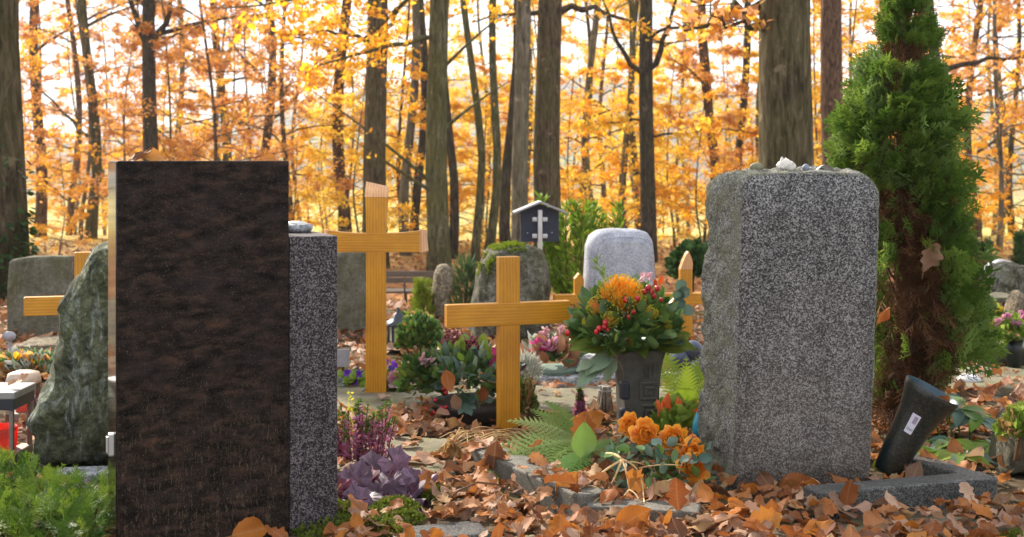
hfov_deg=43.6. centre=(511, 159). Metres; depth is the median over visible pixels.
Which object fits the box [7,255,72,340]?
gravestone
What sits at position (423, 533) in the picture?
fallen leaf
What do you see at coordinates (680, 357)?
ball ornament
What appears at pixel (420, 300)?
dwarf conifer
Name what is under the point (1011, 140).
beech tree
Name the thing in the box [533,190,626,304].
yew
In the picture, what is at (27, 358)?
bedding plant
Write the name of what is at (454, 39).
young beech
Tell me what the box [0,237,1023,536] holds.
leaf litter
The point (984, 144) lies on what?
young beech
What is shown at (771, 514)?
fallen leaf
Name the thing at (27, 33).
young beech
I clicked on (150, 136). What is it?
oak tree
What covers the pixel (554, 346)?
planter bowl
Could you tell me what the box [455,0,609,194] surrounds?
forest tree
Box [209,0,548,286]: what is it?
beech tree
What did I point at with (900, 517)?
fallen leaf
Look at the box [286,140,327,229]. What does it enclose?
young beech
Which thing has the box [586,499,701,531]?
grave kerb
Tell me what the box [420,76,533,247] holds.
young beech
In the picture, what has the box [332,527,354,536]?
fallen leaf
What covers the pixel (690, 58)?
young beech
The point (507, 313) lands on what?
wooden cross
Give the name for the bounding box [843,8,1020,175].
forest tree
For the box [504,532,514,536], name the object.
fallen leaf
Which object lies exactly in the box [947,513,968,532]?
fallen leaf
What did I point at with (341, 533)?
fallen leaf
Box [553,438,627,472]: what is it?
fern
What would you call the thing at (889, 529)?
fallen leaf
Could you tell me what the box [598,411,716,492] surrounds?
rose bush
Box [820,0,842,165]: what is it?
oak tree
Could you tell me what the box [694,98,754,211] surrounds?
young beech
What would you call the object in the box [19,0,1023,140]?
sky
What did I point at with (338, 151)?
oak tree
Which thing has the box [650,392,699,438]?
pepper plant
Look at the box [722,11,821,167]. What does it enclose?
young beech
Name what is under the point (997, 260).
gravestone
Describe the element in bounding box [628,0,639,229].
beech tree
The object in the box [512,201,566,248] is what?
roofed sign
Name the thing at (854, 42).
forest tree
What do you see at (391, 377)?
bedding flower
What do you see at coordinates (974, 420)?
hellebore
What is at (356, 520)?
fallen leaf
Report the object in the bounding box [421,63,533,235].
young beech
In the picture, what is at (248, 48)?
forest tree
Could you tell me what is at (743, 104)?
beech tree
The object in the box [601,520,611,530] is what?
fallen leaf
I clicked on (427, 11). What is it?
young beech
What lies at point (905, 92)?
thuja
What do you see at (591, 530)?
fallen leaf
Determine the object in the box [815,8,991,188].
young beech
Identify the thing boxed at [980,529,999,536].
fallen leaf
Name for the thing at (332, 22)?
young beech
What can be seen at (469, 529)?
marker slab
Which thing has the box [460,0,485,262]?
beech tree
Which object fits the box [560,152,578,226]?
young beech
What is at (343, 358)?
name marker
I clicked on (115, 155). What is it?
young beech
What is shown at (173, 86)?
young beech
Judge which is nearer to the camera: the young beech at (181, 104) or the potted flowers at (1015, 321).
the potted flowers at (1015, 321)
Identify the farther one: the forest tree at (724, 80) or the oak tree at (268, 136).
the forest tree at (724, 80)
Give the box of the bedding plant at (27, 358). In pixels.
[0,343,54,377]
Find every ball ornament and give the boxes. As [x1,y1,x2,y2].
[669,352,690,391]
[686,340,701,394]
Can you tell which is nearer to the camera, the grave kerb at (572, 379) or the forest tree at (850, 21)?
the grave kerb at (572, 379)
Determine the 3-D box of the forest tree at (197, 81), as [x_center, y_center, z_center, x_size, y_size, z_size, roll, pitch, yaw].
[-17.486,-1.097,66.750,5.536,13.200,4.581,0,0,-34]
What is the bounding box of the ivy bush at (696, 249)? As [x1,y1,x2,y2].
[664,236,707,291]
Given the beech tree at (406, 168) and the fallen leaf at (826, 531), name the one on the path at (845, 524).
the fallen leaf at (826, 531)
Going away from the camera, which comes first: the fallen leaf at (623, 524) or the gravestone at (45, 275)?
the fallen leaf at (623, 524)
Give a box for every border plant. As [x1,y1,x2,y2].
[401,308,434,316]
[520,377,539,421]
[985,302,1010,321]
[992,400,1023,460]
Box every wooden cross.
[24,252,89,315]
[324,181,427,392]
[444,256,569,439]
[553,273,583,307]
[664,251,702,336]
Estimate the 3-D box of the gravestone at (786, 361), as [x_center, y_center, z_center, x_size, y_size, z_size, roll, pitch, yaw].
[0.876,0.536,4.026,0.561,1.037,0.208,0,0,-5]
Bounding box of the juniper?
[0,443,113,536]
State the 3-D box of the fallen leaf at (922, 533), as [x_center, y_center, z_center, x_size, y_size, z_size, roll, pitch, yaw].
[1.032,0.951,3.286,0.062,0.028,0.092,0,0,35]
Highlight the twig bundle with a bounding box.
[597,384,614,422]
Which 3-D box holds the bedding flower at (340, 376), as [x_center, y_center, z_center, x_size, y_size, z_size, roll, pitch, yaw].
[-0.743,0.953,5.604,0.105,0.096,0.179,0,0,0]
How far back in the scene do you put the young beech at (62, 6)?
48.75 m
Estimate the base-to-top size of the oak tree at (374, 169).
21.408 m
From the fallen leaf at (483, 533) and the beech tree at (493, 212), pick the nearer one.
the fallen leaf at (483, 533)
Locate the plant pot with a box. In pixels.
[988,406,1023,474]
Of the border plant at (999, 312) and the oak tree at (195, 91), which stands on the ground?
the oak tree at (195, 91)
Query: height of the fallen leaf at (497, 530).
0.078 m
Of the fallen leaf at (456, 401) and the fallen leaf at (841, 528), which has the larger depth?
the fallen leaf at (456, 401)
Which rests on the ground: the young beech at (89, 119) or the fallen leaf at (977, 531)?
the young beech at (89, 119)
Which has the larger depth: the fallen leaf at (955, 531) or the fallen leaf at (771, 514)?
the fallen leaf at (771, 514)
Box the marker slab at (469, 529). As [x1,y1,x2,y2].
[387,521,490,536]
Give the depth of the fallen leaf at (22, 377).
4.24 m
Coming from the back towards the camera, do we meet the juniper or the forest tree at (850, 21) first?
the forest tree at (850, 21)
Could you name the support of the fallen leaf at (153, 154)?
on the gravestone at (197, 441)
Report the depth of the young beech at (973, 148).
36.63 m
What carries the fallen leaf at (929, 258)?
in the thuja
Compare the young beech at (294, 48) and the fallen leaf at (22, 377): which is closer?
the fallen leaf at (22, 377)
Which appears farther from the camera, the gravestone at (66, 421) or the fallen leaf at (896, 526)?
the gravestone at (66, 421)
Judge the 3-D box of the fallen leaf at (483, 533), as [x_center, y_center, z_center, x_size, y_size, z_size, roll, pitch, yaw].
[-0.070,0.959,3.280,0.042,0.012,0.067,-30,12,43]
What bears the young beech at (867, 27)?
on the ground
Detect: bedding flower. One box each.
[337,367,347,385]
[343,369,365,386]
[387,359,401,376]
[387,370,412,390]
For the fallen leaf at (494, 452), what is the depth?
3.94 m
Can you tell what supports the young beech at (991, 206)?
on the ground
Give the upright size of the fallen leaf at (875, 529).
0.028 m
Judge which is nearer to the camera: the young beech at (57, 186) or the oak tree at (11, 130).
the oak tree at (11, 130)
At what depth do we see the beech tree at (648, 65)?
26.15 m
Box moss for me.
[291,432,1022,536]
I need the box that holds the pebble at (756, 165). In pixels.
[749,162,763,169]
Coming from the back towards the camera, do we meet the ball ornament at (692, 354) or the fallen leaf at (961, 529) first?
the ball ornament at (692, 354)
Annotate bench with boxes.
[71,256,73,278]
[386,271,433,302]
[989,292,1008,302]
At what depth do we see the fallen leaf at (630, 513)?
3.33 m
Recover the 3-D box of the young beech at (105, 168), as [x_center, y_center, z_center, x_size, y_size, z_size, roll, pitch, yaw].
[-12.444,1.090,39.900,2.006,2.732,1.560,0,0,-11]
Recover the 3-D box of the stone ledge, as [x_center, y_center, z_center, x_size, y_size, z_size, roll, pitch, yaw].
[-2.393,0.968,6.585,0.294,0.099,0.359,0,0,-6]
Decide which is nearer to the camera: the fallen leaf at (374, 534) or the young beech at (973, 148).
the fallen leaf at (374, 534)
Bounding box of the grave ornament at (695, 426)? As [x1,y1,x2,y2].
[692,412,698,436]
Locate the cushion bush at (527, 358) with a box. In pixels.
[520,347,544,381]
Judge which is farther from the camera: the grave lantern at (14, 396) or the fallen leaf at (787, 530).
the grave lantern at (14, 396)
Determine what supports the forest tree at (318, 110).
on the ground
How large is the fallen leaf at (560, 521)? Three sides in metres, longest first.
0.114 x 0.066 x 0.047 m
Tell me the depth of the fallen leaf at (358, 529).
3.30 m
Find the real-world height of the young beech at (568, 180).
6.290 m
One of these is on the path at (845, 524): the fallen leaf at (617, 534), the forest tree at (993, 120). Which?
the fallen leaf at (617, 534)
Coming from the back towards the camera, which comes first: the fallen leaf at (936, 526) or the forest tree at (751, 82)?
the forest tree at (751, 82)
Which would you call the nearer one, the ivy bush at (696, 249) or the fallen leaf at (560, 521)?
the fallen leaf at (560, 521)
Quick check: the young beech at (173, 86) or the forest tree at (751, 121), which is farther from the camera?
the forest tree at (751, 121)
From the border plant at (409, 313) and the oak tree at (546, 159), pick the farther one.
the oak tree at (546, 159)
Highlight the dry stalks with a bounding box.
[569,452,681,501]
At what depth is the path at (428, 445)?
4.33 m
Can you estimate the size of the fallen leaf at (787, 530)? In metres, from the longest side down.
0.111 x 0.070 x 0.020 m
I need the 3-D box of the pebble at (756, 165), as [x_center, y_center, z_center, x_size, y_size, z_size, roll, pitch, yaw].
[0.762,0.022,3.990,0.045,0.028,0.036,0,0,0]
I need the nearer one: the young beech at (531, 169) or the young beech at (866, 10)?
the young beech at (866, 10)
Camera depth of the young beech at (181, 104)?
29.96 m
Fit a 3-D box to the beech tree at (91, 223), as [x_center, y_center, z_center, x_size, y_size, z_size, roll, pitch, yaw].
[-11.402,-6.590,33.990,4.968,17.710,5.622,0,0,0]
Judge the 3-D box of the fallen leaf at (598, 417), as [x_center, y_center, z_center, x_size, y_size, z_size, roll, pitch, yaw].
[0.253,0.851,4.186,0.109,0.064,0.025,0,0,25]
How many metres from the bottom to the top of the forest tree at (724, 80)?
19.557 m
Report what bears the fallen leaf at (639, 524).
on the path at (845, 524)
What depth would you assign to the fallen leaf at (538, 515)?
3.36 m
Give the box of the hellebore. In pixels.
[917,393,998,467]
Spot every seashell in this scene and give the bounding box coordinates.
[775,157,795,169]
[816,165,834,170]
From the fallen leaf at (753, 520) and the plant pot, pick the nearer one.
the fallen leaf at (753, 520)
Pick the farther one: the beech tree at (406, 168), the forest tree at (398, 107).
the forest tree at (398, 107)
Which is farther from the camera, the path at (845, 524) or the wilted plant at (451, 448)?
the wilted plant at (451, 448)
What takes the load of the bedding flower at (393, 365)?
on the leaf litter
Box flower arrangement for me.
[563,255,698,387]
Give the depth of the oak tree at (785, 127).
9.98 m
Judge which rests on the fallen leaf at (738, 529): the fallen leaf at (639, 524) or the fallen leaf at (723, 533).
the fallen leaf at (723, 533)
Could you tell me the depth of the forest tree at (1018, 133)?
70.81 m
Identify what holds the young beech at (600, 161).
on the ground
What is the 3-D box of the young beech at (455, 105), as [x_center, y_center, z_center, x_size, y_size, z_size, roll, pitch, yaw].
[-1.565,0.120,27.901,3.052,4.158,2.375,0,0,26]
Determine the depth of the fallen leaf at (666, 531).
3.30 m
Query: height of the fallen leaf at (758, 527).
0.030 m
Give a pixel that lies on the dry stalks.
(621, 461)
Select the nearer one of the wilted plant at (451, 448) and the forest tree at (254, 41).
the wilted plant at (451, 448)
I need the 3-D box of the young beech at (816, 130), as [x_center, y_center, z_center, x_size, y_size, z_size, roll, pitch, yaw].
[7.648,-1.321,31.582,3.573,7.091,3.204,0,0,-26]
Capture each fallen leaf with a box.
[8,372,28,384]
[124,147,152,160]
[141,148,166,160]
[228,516,267,536]
[260,153,278,160]
[264,524,287,536]
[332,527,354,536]
[335,529,346,536]
[350,511,363,532]
[356,524,364,533]
[366,526,388,536]
[405,526,414,536]
[420,530,428,536]
[429,527,443,536]
[441,365,455,391]
[450,394,461,412]
[476,385,488,401]
[478,528,488,536]
[484,440,504,470]
[491,520,503,536]
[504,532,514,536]
[507,517,524,536]
[530,504,543,519]
[530,518,552,524]
[544,472,578,484]
[544,527,560,536]
[544,532,552,536]
[549,514,570,528]
[552,471,578,500]
[561,525,570,536]
[568,483,580,492]
[568,509,581,521]
[569,411,596,437]
[569,515,586,526]
[570,523,583,532]
[578,473,588,486]
[583,525,598,536]
[587,410,605,428]
[598,521,611,529]
[600,484,618,504]
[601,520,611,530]
[605,481,623,496]
[606,504,650,531]
[607,521,628,536]
[613,526,646,536]
[615,527,625,536]
[623,533,653,536]
[626,468,646,492]
[635,521,650,528]
[644,528,655,536]
[648,527,665,533]
[650,521,661,526]
[655,528,668,536]
[663,509,672,524]
[666,477,689,510]
[668,517,687,536]
[712,512,744,523]
[717,531,735,535]
[725,527,746,536]
[728,528,748,535]
[736,515,760,523]
[742,522,774,531]
[744,505,782,532]
[758,530,772,536]
[761,520,771,528]
[779,472,811,493]
[779,524,811,536]
[801,519,832,536]
[802,511,810,519]
[811,530,841,536]
[815,521,835,536]
[815,531,825,536]
[823,503,833,516]
[838,523,858,533]
[840,479,857,504]
[859,529,886,536]
[866,526,882,532]
[876,307,889,325]
[880,521,898,536]
[884,529,904,536]
[890,514,905,519]
[890,518,912,532]
[890,521,901,532]
[898,528,928,536]
[902,520,921,529]
[907,532,915,536]
[920,243,942,277]
[920,516,942,536]
[938,395,949,401]
[943,527,971,536]
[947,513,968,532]
[951,529,957,536]
[963,527,983,536]
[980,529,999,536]
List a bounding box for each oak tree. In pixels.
[0,0,29,308]
[28,0,157,236]
[115,0,297,160]
[156,0,302,160]
[210,0,361,157]
[274,0,413,267]
[332,0,351,231]
[471,0,656,278]
[499,0,515,243]
[664,0,813,168]
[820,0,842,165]
[927,3,1023,71]
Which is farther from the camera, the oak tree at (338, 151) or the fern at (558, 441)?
the oak tree at (338, 151)
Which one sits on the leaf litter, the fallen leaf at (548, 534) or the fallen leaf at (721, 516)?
the fallen leaf at (721, 516)
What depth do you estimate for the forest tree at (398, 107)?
78.18 m
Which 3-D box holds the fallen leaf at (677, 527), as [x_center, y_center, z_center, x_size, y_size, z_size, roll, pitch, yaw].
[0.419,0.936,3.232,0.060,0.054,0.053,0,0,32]
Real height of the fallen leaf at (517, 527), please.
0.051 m
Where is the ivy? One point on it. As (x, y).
(32, 231)
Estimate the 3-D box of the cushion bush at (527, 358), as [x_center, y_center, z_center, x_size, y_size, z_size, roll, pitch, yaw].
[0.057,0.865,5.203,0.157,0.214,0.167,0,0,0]
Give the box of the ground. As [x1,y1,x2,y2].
[0,76,1023,536]
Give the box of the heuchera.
[337,445,437,512]
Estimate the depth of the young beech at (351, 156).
26.34 m
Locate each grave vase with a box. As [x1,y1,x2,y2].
[613,351,664,442]
[875,375,958,475]
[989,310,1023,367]
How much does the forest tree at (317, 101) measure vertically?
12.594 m
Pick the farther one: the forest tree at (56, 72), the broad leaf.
the forest tree at (56, 72)
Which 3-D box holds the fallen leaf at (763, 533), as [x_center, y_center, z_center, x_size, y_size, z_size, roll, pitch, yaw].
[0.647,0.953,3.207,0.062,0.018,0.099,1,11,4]
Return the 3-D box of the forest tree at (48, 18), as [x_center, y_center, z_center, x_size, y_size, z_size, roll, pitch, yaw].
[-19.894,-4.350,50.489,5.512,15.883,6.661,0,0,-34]
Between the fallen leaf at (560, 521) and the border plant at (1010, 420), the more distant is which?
the border plant at (1010, 420)
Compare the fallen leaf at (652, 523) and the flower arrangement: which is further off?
the flower arrangement
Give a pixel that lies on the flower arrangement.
(616, 310)
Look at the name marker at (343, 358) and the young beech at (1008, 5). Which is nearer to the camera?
the name marker at (343, 358)
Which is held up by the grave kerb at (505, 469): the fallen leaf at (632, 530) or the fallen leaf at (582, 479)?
the fallen leaf at (582, 479)
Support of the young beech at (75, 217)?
on the ground
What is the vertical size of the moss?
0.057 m
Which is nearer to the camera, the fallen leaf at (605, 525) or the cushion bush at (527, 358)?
the fallen leaf at (605, 525)
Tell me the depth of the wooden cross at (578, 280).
6.97 m
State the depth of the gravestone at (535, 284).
7.00 m
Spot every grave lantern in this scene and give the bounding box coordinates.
[0,382,35,463]
[5,370,41,420]
[386,307,408,351]
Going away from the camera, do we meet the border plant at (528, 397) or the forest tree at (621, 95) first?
the border plant at (528, 397)
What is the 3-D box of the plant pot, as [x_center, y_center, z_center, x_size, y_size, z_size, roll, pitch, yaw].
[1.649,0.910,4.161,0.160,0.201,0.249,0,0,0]
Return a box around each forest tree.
[19,0,112,194]
[19,10,90,185]
[21,68,70,233]
[29,60,112,234]
[48,0,160,234]
[61,0,280,160]
[127,0,299,175]
[156,16,222,160]
[192,0,266,152]
[233,31,311,220]
[248,0,338,220]
[289,94,335,231]
[295,0,468,179]
[309,112,358,230]
[327,37,416,232]
[360,10,491,216]
[420,62,498,232]
[424,0,535,233]
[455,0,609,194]
[461,122,492,230]
[464,1,608,213]
[486,0,695,234]
[530,3,679,226]
[532,34,611,234]
[560,22,669,224]
[566,1,703,227]
[589,43,689,227]
[599,0,739,234]
[665,22,756,225]
[689,27,758,195]
[745,99,755,168]
[810,1,875,162]
[812,0,867,158]
[812,43,820,143]
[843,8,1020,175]
[938,2,1023,234]
[940,2,1023,215]
[945,0,1023,234]
[960,1,1023,183]
[990,17,1023,216]
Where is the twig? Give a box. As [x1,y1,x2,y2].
[442,481,521,504]
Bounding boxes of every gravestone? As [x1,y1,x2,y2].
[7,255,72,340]
[25,241,107,471]
[106,161,288,536]
[337,252,365,338]
[431,264,452,318]
[468,240,550,342]
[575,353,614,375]
[583,228,655,335]
[697,165,879,490]
[979,261,1023,307]
[984,259,1010,268]
[1004,290,1023,312]
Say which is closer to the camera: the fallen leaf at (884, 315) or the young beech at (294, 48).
the fallen leaf at (884, 315)
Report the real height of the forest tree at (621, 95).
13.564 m
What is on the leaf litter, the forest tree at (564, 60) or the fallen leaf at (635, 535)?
the fallen leaf at (635, 535)
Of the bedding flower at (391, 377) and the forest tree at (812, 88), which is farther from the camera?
the forest tree at (812, 88)
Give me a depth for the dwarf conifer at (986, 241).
11.14 m
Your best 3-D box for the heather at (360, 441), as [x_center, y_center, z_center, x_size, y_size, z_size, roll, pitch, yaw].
[-0.475,0.875,4.118,0.232,0.252,0.120,0,0,0]
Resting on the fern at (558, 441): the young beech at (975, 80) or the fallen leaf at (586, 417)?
the fallen leaf at (586, 417)
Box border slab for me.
[55,466,107,487]
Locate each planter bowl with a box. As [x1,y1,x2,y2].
[392,329,532,423]
[520,325,587,375]
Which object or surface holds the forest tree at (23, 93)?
on the ground
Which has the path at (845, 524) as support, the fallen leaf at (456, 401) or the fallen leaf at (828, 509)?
the fallen leaf at (828, 509)
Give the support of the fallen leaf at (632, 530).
on the path at (845, 524)
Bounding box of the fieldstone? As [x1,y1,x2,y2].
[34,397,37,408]
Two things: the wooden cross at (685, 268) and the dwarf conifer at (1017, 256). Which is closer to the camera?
the wooden cross at (685, 268)
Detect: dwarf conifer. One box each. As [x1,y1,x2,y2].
[409,277,435,313]
[449,251,477,303]
[974,235,993,282]
[1007,229,1023,264]
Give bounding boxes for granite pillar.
[288,231,336,536]
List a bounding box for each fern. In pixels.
[487,400,583,482]
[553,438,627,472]
[660,352,703,403]
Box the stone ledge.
[15,336,58,351]
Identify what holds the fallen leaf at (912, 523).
on the path at (845, 524)
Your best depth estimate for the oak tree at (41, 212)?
34.80 m
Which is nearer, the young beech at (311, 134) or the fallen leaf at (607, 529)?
the fallen leaf at (607, 529)
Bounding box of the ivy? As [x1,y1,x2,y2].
[0,144,40,298]
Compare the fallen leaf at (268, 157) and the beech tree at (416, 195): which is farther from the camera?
the beech tree at (416, 195)
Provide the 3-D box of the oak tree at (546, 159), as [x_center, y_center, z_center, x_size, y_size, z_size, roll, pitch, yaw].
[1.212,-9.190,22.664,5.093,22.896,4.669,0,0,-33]
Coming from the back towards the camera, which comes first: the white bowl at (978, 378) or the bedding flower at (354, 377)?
the white bowl at (978, 378)
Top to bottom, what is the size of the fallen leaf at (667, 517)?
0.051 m
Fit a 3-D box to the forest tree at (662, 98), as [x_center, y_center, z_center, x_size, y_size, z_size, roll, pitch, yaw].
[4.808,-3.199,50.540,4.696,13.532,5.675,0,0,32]
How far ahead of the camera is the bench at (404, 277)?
16.98 m
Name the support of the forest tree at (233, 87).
on the ground
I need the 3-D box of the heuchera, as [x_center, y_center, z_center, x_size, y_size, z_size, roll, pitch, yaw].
[-0.386,0.951,3.756,0.334,0.182,0.257,0,0,0]
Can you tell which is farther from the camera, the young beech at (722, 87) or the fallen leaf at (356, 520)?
the young beech at (722, 87)
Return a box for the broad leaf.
[571,421,596,470]
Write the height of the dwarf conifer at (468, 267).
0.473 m
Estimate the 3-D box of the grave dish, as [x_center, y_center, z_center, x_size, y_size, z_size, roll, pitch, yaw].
[-0.607,0.188,3.600,0.094,0.031,0.094,0,0,0]
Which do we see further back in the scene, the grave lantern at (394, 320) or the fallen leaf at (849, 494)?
the grave lantern at (394, 320)
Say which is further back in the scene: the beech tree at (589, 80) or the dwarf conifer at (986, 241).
the beech tree at (589, 80)
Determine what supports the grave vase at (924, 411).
on the ground
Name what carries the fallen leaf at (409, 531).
on the ground
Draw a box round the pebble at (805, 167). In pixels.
[802,164,809,170]
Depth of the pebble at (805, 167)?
3.98 m
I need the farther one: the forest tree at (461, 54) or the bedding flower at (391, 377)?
the forest tree at (461, 54)
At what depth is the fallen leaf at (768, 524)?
3.34 m
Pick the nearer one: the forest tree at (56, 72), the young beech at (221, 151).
the young beech at (221, 151)
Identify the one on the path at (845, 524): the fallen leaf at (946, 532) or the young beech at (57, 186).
the fallen leaf at (946, 532)
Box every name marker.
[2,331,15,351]
[337,349,349,385]
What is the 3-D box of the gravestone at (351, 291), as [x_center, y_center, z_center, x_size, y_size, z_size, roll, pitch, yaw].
[-0.921,0.769,7.263,0.392,0.511,0.145,0,0,-6]
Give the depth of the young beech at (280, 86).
29.13 m
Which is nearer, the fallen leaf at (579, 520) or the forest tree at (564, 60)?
the fallen leaf at (579, 520)
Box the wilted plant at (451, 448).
[433,426,531,460]
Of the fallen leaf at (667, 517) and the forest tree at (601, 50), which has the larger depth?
the forest tree at (601, 50)
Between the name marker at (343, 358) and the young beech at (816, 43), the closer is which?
the name marker at (343, 358)
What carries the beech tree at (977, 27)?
on the ground
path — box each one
[337,386,702,419]
[337,436,462,483]
[515,514,1022,536]
[945,366,1023,394]
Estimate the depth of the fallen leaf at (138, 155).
3.27 m
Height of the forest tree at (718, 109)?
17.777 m
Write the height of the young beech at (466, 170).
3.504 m
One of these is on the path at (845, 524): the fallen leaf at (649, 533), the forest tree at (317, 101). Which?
the fallen leaf at (649, 533)
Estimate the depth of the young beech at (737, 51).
30.09 m
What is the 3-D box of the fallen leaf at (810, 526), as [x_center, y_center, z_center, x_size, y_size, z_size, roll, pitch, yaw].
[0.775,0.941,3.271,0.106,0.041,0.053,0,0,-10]
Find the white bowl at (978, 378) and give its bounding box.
[957,373,980,381]
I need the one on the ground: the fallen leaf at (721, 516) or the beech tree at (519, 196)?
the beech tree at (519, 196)
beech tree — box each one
[20,0,178,234]
[21,0,168,238]
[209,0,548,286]
[399,0,420,255]
[410,0,427,252]
[447,74,458,258]
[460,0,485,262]
[484,0,500,249]
[504,0,677,232]
[511,0,530,244]
[562,0,819,241]
[565,0,758,228]
[572,0,737,262]
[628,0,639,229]
[662,0,849,157]
[734,0,879,170]
[939,0,1023,233]
[940,0,1023,236]
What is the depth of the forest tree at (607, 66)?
63.25 m
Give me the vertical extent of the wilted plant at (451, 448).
0.116 m
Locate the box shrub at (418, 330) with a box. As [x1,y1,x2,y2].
[393,310,443,353]
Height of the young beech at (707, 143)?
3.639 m
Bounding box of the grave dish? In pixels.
[289,221,312,232]
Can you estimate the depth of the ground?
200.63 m
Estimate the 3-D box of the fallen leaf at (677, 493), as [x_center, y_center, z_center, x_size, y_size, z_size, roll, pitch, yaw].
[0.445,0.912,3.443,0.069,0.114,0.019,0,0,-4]
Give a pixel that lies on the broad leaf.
(584, 442)
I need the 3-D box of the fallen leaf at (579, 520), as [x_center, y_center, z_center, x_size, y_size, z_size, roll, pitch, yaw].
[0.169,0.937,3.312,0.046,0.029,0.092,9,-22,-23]
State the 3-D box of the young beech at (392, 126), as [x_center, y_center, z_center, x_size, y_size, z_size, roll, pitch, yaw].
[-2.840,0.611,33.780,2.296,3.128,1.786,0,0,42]
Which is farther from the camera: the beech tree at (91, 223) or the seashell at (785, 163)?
the beech tree at (91, 223)
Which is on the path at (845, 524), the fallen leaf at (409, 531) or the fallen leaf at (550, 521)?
the fallen leaf at (550, 521)
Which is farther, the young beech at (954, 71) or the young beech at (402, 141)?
the young beech at (402, 141)
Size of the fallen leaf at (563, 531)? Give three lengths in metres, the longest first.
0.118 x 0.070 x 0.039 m
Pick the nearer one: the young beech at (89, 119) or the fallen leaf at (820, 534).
the fallen leaf at (820, 534)
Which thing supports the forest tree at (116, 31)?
on the ground
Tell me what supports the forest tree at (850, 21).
on the ground
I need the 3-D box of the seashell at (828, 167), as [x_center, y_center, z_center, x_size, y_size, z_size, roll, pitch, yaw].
[0.975,0.026,3.991,0.066,0.020,0.032,0,0,0]
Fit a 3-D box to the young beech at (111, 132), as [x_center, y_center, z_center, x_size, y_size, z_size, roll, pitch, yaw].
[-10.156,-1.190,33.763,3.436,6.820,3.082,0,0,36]
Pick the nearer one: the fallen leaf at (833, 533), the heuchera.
the fallen leaf at (833, 533)
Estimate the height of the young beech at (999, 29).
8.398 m
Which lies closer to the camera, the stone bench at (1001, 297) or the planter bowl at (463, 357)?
the planter bowl at (463, 357)
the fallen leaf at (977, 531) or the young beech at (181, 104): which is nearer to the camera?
the fallen leaf at (977, 531)
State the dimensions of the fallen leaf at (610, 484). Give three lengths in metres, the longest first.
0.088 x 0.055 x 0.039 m
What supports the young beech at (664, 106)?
on the ground
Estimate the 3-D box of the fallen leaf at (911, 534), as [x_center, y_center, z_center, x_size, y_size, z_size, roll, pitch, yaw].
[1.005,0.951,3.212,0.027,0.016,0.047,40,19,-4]
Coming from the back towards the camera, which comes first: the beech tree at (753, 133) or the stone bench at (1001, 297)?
the beech tree at (753, 133)
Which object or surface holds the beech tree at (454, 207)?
on the ground
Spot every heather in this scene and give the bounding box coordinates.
[337,392,397,464]
[572,387,586,415]
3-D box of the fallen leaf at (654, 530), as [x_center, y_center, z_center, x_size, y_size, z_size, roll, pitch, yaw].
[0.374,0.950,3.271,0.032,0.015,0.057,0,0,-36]
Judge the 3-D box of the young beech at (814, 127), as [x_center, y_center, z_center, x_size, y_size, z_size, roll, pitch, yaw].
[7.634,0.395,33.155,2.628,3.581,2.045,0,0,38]
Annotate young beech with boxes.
[19,0,90,251]
[19,16,107,189]
[22,0,179,239]
[25,0,132,234]
[25,147,62,230]
[29,132,97,254]
[52,0,188,222]
[57,7,187,223]
[74,0,232,213]
[79,44,168,229]
[84,151,122,228]
[86,131,140,234]
[97,0,336,193]
[100,82,193,227]
[168,0,404,220]
[172,2,355,206]
[186,76,255,160]
[198,0,332,220]
[286,55,361,231]
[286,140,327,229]
[292,0,411,231]
[294,113,357,232]
[297,61,413,232]
[301,0,491,206]
[306,0,532,215]
[386,0,491,225]
[386,49,467,234]
[386,124,426,229]
[388,71,498,252]
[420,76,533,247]
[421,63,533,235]
[421,121,487,227]
[481,0,606,246]
[510,68,629,243]
[510,120,572,212]
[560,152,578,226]
[561,17,692,245]
[573,126,631,222]
[600,51,718,247]
[600,74,700,244]
[613,0,734,233]
[628,121,705,234]
[632,5,758,243]
[657,89,740,250]
[679,46,754,202]
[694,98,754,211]
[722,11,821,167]
[754,0,851,164]
[810,0,893,166]
[811,40,819,138]
[813,108,820,151]
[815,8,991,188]
[858,23,878,56]
[913,0,1023,251]
[927,8,1014,201]
[953,72,998,208]
[959,146,998,228]
[962,141,1023,251]
[967,0,1023,216]
[968,73,1023,244]
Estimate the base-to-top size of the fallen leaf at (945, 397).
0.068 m
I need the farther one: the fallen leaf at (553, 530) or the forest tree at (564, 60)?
the forest tree at (564, 60)
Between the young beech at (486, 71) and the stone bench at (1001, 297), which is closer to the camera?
the stone bench at (1001, 297)
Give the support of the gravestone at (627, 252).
on the ground
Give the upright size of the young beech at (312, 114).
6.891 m
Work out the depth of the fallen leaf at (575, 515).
3.31 m
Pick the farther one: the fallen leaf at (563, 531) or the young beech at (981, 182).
the young beech at (981, 182)
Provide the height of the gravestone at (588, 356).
0.150 m
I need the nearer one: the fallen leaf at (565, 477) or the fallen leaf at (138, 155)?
the fallen leaf at (138, 155)
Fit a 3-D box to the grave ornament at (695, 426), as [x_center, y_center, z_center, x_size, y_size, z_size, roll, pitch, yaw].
[0.605,0.839,4.120,0.050,0.102,0.048,0,0,0]
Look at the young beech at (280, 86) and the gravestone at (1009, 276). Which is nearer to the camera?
the gravestone at (1009, 276)
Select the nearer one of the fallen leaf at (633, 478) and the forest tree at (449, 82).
the fallen leaf at (633, 478)
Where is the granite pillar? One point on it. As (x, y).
(313, 376)
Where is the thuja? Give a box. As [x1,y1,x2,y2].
[821,0,1011,437]
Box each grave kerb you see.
[471,446,604,515]
[535,372,669,386]
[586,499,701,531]
[804,454,996,519]
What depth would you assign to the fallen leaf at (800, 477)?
3.82 m
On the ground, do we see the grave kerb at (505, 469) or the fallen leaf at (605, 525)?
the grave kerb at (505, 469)

